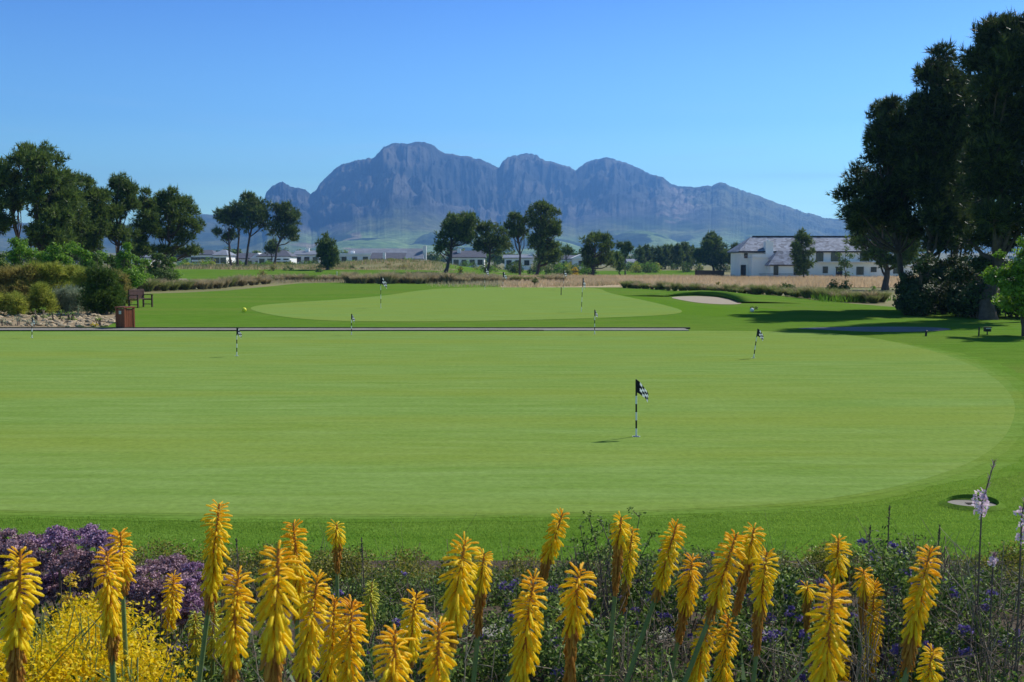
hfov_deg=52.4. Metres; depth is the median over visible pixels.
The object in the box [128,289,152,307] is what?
park bench
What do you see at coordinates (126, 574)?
torch lily
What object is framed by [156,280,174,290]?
grass tussock
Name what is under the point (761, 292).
grass tussock
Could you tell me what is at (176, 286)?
grass tussock
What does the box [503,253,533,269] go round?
house
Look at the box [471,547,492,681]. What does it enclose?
torch lily
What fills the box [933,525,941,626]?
seed stalk
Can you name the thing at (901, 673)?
torch lily
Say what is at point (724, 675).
torch lily
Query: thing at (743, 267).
window
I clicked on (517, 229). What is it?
pine tree
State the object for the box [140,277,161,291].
grass tussock
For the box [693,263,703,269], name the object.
garden shrub
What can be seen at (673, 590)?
violet flower bush
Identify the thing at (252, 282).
grass tussock
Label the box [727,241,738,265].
pine tree
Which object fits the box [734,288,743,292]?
grass tussock
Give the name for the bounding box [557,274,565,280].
grass tussock
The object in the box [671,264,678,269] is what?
garden shrub
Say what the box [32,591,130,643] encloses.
golden shrub
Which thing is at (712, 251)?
pine tree
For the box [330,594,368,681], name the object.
torch lily
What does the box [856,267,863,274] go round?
window
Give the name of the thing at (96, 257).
leafy shrub
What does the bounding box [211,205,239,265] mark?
pine tree
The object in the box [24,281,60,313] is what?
feathery shrub
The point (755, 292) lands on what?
grass tussock
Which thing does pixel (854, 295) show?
grass tussock
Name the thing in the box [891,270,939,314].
undergrowth shrub
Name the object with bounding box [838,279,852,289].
rough shrub
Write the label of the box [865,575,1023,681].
violet flower bush
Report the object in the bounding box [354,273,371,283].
grass tussock
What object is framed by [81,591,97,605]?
golden sprig
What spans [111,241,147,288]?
leafy shrub
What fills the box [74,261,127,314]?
dark round bush
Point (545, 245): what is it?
pine tree
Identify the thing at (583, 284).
practice flag
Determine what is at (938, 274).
undergrowth shrub
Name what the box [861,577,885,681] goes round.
torch lily
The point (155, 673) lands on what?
golden shrub
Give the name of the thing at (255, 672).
violet flower bush
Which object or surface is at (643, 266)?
garden shrub
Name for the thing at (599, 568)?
hedge bush
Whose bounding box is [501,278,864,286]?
dry field
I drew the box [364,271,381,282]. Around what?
grass tussock
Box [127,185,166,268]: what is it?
pine tree
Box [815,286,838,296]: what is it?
grass tussock
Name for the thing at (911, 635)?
torch lily
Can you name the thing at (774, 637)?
violet flower bush
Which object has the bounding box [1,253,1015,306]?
ground
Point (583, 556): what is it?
bare branch shrub
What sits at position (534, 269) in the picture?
garden shrub
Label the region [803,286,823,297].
grass tussock
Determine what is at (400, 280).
grass tussock
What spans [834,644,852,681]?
torch lily
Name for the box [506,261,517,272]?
garden shrub
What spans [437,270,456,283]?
grass tussock
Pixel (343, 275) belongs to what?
grass tussock
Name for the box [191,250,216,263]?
house
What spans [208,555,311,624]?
violet flower bush
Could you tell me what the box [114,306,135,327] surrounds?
litter bin
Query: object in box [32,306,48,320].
rock plant
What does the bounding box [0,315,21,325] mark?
rock plant
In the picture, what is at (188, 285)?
grass tussock
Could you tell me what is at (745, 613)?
violet flower bush
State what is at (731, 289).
grass tussock
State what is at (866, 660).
violet flower bush
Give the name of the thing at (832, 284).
rough shrub
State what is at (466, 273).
grass tussock
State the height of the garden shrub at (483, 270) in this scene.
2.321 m
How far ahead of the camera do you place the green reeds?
63.12 m
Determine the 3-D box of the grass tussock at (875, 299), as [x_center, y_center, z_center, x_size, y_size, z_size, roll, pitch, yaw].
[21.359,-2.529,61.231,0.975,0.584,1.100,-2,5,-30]
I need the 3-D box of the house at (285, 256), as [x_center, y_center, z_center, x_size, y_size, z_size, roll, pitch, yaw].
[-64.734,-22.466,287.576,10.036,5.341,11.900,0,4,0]
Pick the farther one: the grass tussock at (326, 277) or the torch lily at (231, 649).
the grass tussock at (326, 277)
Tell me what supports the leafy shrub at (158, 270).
on the ground at (708, 267)
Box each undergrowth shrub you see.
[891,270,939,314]
[899,251,948,315]
[917,267,960,313]
[935,253,971,287]
[938,260,999,316]
[953,254,1006,318]
[975,250,1013,265]
[998,276,1018,317]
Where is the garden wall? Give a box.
[694,270,724,275]
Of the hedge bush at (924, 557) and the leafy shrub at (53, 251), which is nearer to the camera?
the hedge bush at (924, 557)
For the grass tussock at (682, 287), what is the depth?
86.84 m
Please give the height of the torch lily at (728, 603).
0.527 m
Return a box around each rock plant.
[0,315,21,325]
[23,318,49,325]
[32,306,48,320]
[49,310,64,321]
[65,311,76,320]
[92,316,102,325]
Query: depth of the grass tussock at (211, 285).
95.77 m
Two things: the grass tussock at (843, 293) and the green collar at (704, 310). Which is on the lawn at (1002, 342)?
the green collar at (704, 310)
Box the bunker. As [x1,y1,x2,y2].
[672,296,740,303]
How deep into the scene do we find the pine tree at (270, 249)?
252.84 m
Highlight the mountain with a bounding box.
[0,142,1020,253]
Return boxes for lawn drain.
[938,494,1006,510]
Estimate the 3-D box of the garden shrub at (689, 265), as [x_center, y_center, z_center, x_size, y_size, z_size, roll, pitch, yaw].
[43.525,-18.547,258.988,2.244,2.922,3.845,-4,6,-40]
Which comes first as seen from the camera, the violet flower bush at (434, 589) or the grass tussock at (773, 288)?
the violet flower bush at (434, 589)
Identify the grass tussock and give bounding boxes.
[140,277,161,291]
[148,278,166,290]
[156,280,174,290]
[166,281,184,289]
[178,279,197,289]
[187,280,200,288]
[196,279,212,288]
[202,278,216,288]
[214,279,225,288]
[215,276,232,287]
[217,275,239,286]
[230,274,241,285]
[233,274,254,284]
[238,277,250,285]
[247,278,259,284]
[250,275,266,284]
[260,278,271,283]
[279,273,290,280]
[290,272,305,281]
[303,274,315,281]
[322,273,334,280]
[338,270,360,282]
[348,276,357,283]
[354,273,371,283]
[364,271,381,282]
[370,273,388,283]
[374,270,398,283]
[391,273,403,283]
[395,273,411,282]
[399,275,414,283]
[404,269,421,282]
[410,274,426,283]
[415,271,432,283]
[420,270,436,282]
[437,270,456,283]
[459,276,472,282]
[460,271,477,275]
[462,274,482,283]
[476,274,493,283]
[491,274,503,281]
[513,275,522,281]
[544,273,555,280]
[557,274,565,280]
[619,281,629,287]
[625,280,642,287]
[631,282,638,288]
[655,280,667,289]
[656,282,670,289]
[664,284,671,290]
[670,281,680,290]
[679,284,686,290]
[682,281,697,290]
[687,283,699,290]
[698,283,714,289]
[705,286,717,290]
[714,285,728,290]
[721,282,739,291]
[728,286,738,292]
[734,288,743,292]
[747,283,764,294]
[749,285,765,294]
[762,287,771,294]
[769,285,785,294]
[774,289,784,295]
[788,290,800,296]
[797,287,813,297]
[800,284,822,297]
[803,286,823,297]
[809,288,826,298]
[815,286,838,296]
[823,288,846,297]
[827,291,839,298]
[840,290,858,299]
[846,291,861,301]
[859,290,879,301]
[866,295,873,302]
[869,295,882,302]
[876,290,893,302]
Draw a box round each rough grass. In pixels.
[106,257,458,270]
[178,277,433,282]
[426,276,640,286]
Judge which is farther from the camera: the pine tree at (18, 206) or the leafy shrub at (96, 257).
the pine tree at (18, 206)
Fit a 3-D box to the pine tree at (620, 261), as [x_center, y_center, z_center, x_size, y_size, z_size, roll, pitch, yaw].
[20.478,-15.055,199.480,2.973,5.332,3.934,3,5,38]
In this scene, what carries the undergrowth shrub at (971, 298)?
on the lawn at (1002, 342)
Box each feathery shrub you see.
[0,261,44,307]
[0,290,30,315]
[10,259,83,308]
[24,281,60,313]
[51,284,90,312]
[67,265,90,310]
[112,268,136,305]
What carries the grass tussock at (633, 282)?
on the lawn at (1002, 342)
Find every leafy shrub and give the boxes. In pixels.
[0,251,9,267]
[5,236,39,267]
[17,255,39,264]
[35,251,49,265]
[41,240,82,281]
[60,247,79,266]
[68,244,98,268]
[83,251,102,268]
[96,249,110,267]
[106,254,117,268]
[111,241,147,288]
[133,256,157,279]
[146,253,177,280]
[167,256,183,279]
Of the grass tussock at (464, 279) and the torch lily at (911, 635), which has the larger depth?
the grass tussock at (464, 279)
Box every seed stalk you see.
[235,538,242,680]
[359,537,365,637]
[862,525,871,636]
[877,505,891,677]
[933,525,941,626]
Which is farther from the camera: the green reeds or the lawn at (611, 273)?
the lawn at (611, 273)
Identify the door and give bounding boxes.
[836,267,841,275]
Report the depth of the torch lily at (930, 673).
2.87 m
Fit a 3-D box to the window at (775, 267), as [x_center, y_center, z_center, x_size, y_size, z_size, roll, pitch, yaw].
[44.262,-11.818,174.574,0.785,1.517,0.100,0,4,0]
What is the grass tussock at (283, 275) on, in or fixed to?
on the ground at (708, 267)
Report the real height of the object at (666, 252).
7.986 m
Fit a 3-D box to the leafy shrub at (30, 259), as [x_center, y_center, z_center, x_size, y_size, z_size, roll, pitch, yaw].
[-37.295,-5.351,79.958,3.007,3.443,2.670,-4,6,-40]
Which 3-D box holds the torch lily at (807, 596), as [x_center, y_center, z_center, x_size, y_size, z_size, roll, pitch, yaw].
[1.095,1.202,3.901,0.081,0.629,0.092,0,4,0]
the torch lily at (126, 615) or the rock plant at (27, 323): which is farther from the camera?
the rock plant at (27, 323)
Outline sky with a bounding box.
[0,0,1023,224]
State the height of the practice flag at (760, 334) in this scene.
0.737 m
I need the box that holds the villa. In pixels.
[727,236,912,276]
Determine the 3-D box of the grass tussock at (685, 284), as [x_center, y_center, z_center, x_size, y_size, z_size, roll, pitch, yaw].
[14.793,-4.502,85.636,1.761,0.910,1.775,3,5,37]
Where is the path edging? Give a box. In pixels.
[0,327,689,328]
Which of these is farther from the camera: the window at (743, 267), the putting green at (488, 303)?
the window at (743, 267)
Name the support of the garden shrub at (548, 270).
on the lawn at (611, 273)
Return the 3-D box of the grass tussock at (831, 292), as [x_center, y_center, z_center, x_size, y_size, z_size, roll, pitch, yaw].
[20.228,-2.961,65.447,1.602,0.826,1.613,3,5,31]
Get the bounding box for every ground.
[0,309,114,326]
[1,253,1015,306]
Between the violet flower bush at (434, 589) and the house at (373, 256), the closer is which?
the violet flower bush at (434, 589)
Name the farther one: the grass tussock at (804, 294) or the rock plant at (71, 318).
the grass tussock at (804, 294)
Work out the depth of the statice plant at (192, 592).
3.86 m
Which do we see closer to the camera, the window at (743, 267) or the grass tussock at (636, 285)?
the grass tussock at (636, 285)
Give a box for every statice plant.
[0,527,85,642]
[31,523,141,630]
[118,551,225,669]
[169,561,314,681]
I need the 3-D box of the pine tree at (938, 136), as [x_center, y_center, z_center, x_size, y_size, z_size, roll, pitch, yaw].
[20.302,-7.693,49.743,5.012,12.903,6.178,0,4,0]
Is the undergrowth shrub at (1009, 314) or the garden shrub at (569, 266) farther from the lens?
the garden shrub at (569, 266)
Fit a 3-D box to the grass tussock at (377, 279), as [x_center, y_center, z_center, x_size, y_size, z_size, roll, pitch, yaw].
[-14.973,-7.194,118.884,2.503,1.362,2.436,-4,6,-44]
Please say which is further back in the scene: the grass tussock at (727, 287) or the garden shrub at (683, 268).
the garden shrub at (683, 268)
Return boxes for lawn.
[0,282,1023,559]
[442,264,694,276]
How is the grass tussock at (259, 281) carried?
on the ground at (708, 267)
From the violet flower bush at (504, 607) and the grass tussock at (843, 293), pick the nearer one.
the violet flower bush at (504, 607)
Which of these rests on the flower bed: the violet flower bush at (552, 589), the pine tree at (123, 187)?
the violet flower bush at (552, 589)
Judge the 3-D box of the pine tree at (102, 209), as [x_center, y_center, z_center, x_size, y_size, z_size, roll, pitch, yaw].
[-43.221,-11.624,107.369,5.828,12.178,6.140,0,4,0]
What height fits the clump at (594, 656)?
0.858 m
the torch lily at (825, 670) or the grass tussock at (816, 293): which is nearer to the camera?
the torch lily at (825, 670)
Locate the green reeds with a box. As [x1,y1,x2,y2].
[811,292,898,301]
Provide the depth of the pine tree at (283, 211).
219.73 m
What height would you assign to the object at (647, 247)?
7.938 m
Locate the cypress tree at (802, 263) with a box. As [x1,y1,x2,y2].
[789,227,817,277]
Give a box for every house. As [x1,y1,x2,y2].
[131,255,160,264]
[175,253,190,263]
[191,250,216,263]
[211,249,235,263]
[235,253,256,262]
[250,253,261,263]
[256,250,297,262]
[293,248,320,263]
[339,251,371,261]
[348,248,407,252]
[370,253,405,259]
[405,246,426,260]
[452,248,485,268]
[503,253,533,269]
[559,255,575,266]
[570,254,582,269]
[624,259,636,267]
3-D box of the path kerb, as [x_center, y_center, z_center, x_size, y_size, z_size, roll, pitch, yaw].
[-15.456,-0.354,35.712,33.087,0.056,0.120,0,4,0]
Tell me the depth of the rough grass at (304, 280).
129.09 m
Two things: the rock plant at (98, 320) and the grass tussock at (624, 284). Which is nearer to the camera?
the rock plant at (98, 320)
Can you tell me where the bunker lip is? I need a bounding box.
[627,290,800,302]
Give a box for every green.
[0,331,1014,514]
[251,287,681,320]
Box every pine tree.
[0,141,35,237]
[0,162,20,235]
[5,136,86,259]
[56,177,98,253]
[74,170,126,253]
[104,171,142,255]
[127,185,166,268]
[152,183,206,266]
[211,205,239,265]
[226,199,244,264]
[235,188,272,264]
[262,237,280,261]
[264,198,302,264]
[432,210,479,272]
[470,218,513,271]
[503,210,530,275]
[525,199,563,275]
[560,243,574,261]
[577,230,617,274]
[613,249,625,274]
[615,239,634,274]
[688,230,730,269]
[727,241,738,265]
[824,92,927,282]
[842,220,926,289]
[888,38,981,270]
[946,69,986,275]
[951,6,1023,319]
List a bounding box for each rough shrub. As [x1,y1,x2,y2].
[269,263,277,270]
[457,266,463,273]
[530,277,537,284]
[560,267,570,275]
[571,266,577,275]
[780,283,795,288]
[827,278,841,289]
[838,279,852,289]
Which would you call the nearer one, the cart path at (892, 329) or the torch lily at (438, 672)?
the torch lily at (438, 672)
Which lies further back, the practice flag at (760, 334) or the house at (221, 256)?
the house at (221, 256)
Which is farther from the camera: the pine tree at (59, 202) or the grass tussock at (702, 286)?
the pine tree at (59, 202)
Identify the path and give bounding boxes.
[0,328,688,330]
[798,327,949,331]
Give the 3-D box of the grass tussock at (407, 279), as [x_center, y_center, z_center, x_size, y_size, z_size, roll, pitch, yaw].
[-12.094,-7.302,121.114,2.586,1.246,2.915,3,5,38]
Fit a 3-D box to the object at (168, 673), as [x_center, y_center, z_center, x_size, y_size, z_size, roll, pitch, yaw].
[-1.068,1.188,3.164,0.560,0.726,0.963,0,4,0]
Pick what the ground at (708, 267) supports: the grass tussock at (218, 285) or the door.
the grass tussock at (218, 285)
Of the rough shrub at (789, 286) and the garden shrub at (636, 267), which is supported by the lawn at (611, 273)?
the garden shrub at (636, 267)
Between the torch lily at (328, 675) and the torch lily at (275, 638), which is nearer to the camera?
the torch lily at (275, 638)
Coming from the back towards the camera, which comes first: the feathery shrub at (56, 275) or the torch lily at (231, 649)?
the feathery shrub at (56, 275)
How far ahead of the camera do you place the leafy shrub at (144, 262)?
91.73 m
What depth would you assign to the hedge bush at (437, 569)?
6.82 m
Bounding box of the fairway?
[121,269,468,280]
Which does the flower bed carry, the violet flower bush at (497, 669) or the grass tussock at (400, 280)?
the violet flower bush at (497, 669)
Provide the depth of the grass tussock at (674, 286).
87.16 m
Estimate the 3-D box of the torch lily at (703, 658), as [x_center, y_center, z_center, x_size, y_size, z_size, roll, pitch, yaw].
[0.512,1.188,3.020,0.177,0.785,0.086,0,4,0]
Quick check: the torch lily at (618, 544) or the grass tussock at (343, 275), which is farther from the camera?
the grass tussock at (343, 275)
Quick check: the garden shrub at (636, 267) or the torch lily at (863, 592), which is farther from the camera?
the garden shrub at (636, 267)
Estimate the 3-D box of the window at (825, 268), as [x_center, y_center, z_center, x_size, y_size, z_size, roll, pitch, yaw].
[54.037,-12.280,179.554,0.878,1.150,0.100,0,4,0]
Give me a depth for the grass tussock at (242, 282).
106.72 m
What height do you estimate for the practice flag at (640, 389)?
0.784 m
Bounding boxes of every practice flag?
[236,327,241,355]
[350,314,354,334]
[381,277,386,288]
[581,278,585,311]
[594,310,597,333]
[633,379,647,436]
[753,329,763,357]
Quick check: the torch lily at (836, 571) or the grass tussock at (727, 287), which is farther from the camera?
the grass tussock at (727, 287)
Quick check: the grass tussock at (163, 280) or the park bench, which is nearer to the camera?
the park bench
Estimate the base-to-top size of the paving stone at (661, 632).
0.050 m
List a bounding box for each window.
[741,265,745,276]
[773,266,777,274]
[816,253,822,261]
[823,266,827,272]
[831,252,840,261]
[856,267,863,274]
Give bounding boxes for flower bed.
[0,560,1023,681]
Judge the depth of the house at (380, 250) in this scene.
341.38 m
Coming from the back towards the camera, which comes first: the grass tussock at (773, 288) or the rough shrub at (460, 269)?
the rough shrub at (460, 269)
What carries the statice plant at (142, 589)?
on the flower bed
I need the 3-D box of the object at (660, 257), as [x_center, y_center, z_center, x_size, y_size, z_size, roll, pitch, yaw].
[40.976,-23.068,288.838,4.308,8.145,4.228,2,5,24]
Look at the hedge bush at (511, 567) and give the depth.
6.72 m
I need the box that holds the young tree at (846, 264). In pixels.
[835,246,854,277]
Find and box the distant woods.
[4,247,1020,266]
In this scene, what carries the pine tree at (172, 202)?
on the ground at (708, 267)
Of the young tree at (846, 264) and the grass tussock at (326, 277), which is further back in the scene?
the young tree at (846, 264)
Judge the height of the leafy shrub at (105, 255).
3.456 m
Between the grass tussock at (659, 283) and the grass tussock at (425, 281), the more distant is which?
the grass tussock at (425, 281)
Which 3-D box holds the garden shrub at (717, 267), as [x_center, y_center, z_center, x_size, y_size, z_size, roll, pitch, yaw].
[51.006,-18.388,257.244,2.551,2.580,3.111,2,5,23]
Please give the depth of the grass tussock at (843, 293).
63.43 m
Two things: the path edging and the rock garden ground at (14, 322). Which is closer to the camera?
the path edging
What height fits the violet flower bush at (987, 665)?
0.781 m
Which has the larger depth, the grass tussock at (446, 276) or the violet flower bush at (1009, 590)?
the grass tussock at (446, 276)
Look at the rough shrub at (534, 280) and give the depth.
111.65 m
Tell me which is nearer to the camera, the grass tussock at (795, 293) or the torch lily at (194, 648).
the torch lily at (194, 648)
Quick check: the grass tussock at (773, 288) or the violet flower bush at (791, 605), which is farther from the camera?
the grass tussock at (773, 288)
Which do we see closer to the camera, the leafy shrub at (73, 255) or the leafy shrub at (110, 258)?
the leafy shrub at (110, 258)
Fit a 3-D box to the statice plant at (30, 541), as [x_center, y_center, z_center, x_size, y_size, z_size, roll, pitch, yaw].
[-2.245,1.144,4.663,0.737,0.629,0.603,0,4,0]
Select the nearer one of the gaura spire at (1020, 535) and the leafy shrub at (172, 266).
the gaura spire at (1020, 535)
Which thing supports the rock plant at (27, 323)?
on the rock garden ground at (14, 322)
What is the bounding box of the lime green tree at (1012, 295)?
[978,236,1023,335]
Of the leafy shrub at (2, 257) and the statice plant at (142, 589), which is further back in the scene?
the leafy shrub at (2, 257)
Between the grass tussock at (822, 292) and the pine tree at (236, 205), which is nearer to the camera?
the grass tussock at (822, 292)
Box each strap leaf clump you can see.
[241,625,452,681]
[674,651,809,681]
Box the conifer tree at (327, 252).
[314,231,341,269]
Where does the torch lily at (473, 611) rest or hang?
on the flower bed
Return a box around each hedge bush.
[73,536,187,593]
[147,539,238,588]
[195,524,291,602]
[255,522,371,597]
[329,521,437,598]
[407,516,493,594]
[478,533,562,589]
[557,544,633,597]
[619,534,701,596]
[654,542,760,597]
[731,510,808,591]
[781,519,901,597]
[869,521,980,589]
[935,538,1023,596]
[984,540,1023,594]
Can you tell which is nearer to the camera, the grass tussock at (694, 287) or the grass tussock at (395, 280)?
the grass tussock at (694, 287)
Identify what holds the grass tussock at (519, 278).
on the dry field
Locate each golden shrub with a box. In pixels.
[0,602,121,681]
[0,627,109,681]
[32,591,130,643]
[34,596,174,681]
[92,609,207,681]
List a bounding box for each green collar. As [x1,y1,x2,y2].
[0,338,1023,518]
[618,294,781,316]
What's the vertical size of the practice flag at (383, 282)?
1.652 m
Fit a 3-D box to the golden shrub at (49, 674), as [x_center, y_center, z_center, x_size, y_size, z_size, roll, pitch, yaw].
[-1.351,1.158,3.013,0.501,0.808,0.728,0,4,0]
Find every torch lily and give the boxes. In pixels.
[0,546,43,681]
[90,546,124,681]
[104,527,136,681]
[118,600,131,642]
[161,570,185,658]
[186,611,204,680]
[196,499,232,681]
[206,604,223,679]
[214,566,255,681]
[253,540,303,681]
[280,519,310,665]
[291,569,331,681]
[314,594,346,681]
[325,519,345,658]
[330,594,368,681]
[360,579,379,681]
[372,624,415,681]
[397,588,428,681]
[418,616,458,681]
[437,531,480,679]
[464,607,474,631]
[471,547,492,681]
[506,508,569,681]
[508,568,547,681]
[556,562,596,681]
[604,511,631,681]
[612,526,640,674]
[624,518,686,681]
[667,553,705,681]
[682,529,747,681]
[687,619,720,681]
[712,610,738,681]
[715,595,733,671]
[718,522,765,680]
[748,545,779,681]
[795,580,818,678]
[804,574,851,681]
[824,533,852,666]
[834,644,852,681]
[851,567,874,681]
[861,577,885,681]
[893,662,913,681]
[900,544,941,681]
[915,643,944,681]
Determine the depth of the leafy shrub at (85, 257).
67.29 m
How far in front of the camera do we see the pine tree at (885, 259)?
91.50 m
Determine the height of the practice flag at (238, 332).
0.739 m
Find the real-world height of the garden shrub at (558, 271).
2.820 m
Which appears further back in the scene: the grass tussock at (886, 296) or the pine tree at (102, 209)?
the pine tree at (102, 209)
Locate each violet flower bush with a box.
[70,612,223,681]
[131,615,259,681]
[191,601,301,681]
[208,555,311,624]
[308,563,406,614]
[310,590,478,681]
[315,582,418,681]
[352,550,447,613]
[385,563,528,681]
[430,550,519,609]
[457,574,548,681]
[473,565,584,679]
[474,545,597,637]
[502,581,657,681]
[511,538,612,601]
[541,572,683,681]
[553,524,677,647]
[600,585,750,681]
[601,538,750,657]
[674,540,792,616]
[692,532,857,681]
[695,606,862,681]
[705,613,849,681]
[756,580,911,681]
[770,537,916,666]
[817,518,993,681]
[845,535,1023,681]
[849,529,1010,618]
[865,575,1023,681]
[869,546,1023,681]
[883,529,1023,681]
[926,585,1023,681]
[940,543,1023,617]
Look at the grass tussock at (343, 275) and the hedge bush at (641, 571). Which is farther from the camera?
the grass tussock at (343, 275)
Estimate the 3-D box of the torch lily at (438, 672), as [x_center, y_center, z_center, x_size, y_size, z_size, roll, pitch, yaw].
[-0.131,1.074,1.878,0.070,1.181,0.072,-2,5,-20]
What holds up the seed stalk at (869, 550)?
on the flower bed
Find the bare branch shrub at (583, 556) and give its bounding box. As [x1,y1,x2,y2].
[567,506,659,654]
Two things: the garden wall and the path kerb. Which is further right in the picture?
the garden wall
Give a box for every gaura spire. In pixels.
[971,458,996,676]
[987,550,998,670]
[1013,498,1023,681]
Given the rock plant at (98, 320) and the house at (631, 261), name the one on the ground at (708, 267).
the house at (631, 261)
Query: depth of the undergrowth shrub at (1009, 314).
45.09 m
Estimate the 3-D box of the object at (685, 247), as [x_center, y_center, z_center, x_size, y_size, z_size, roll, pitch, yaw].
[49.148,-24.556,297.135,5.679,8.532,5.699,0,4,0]
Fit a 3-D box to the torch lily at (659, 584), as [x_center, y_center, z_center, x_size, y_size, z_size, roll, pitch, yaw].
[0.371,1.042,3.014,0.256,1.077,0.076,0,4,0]
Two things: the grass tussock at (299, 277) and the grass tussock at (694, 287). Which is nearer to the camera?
the grass tussock at (694, 287)
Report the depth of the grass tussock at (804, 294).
69.66 m
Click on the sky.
(217, 100)
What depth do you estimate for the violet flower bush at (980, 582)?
5.68 m
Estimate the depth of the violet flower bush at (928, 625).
3.72 m
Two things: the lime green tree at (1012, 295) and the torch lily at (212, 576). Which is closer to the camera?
the torch lily at (212, 576)
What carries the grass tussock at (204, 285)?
on the ground at (708, 267)
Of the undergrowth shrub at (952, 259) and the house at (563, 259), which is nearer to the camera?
the undergrowth shrub at (952, 259)
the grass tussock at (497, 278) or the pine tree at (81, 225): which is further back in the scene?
the grass tussock at (497, 278)
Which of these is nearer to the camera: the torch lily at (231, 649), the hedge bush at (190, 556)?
the torch lily at (231, 649)
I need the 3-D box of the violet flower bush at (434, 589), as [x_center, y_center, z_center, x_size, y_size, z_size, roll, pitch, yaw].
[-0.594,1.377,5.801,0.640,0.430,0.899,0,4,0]
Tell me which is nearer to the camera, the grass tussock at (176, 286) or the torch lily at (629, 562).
the torch lily at (629, 562)
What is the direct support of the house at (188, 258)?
on the ground at (708, 267)
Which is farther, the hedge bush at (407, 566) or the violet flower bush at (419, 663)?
the hedge bush at (407, 566)
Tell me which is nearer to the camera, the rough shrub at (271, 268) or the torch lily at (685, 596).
the torch lily at (685, 596)
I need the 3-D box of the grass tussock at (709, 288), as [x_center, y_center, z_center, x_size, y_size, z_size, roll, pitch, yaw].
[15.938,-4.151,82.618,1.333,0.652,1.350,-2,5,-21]
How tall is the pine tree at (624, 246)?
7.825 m
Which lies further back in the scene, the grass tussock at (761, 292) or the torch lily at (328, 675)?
the grass tussock at (761, 292)
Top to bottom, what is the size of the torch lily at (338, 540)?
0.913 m
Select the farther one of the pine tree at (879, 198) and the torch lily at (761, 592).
the pine tree at (879, 198)
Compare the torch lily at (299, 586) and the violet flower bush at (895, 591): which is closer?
the torch lily at (299, 586)
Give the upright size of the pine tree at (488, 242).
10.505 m
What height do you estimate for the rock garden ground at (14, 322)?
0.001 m
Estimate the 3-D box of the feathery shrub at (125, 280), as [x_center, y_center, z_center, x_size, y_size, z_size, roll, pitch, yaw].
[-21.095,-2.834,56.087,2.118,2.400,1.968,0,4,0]
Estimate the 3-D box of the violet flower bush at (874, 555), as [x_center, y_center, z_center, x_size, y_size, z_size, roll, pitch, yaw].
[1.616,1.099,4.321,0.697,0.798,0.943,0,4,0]
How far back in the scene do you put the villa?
179.54 m
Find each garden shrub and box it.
[480,264,492,272]
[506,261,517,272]
[528,260,542,273]
[543,262,555,274]
[554,262,562,274]
[564,262,574,274]
[579,265,591,274]
[630,261,642,272]
[641,261,653,272]
[642,264,652,272]
[648,260,660,272]
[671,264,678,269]
[680,261,688,270]
[683,262,692,271]
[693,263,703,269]
[713,263,721,269]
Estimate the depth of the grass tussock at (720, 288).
81.94 m
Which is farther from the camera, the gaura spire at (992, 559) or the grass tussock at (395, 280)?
the grass tussock at (395, 280)
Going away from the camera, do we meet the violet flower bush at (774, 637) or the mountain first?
the violet flower bush at (774, 637)
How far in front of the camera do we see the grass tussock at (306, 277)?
134.60 m
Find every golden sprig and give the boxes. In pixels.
[56,591,76,613]
[64,571,80,606]
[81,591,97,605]
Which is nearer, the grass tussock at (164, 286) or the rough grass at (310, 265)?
the grass tussock at (164, 286)
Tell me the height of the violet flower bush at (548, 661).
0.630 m
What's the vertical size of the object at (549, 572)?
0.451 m
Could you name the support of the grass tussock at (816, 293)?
on the ground at (708, 267)
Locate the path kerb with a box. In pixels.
[0,330,543,330]
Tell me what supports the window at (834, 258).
in the villa
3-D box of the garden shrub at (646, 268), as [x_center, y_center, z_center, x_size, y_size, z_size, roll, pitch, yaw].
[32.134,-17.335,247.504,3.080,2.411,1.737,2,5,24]
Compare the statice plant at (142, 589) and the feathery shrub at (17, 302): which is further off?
the feathery shrub at (17, 302)
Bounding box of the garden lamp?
[983,327,991,334]
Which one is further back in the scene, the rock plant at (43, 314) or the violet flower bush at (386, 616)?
the rock plant at (43, 314)

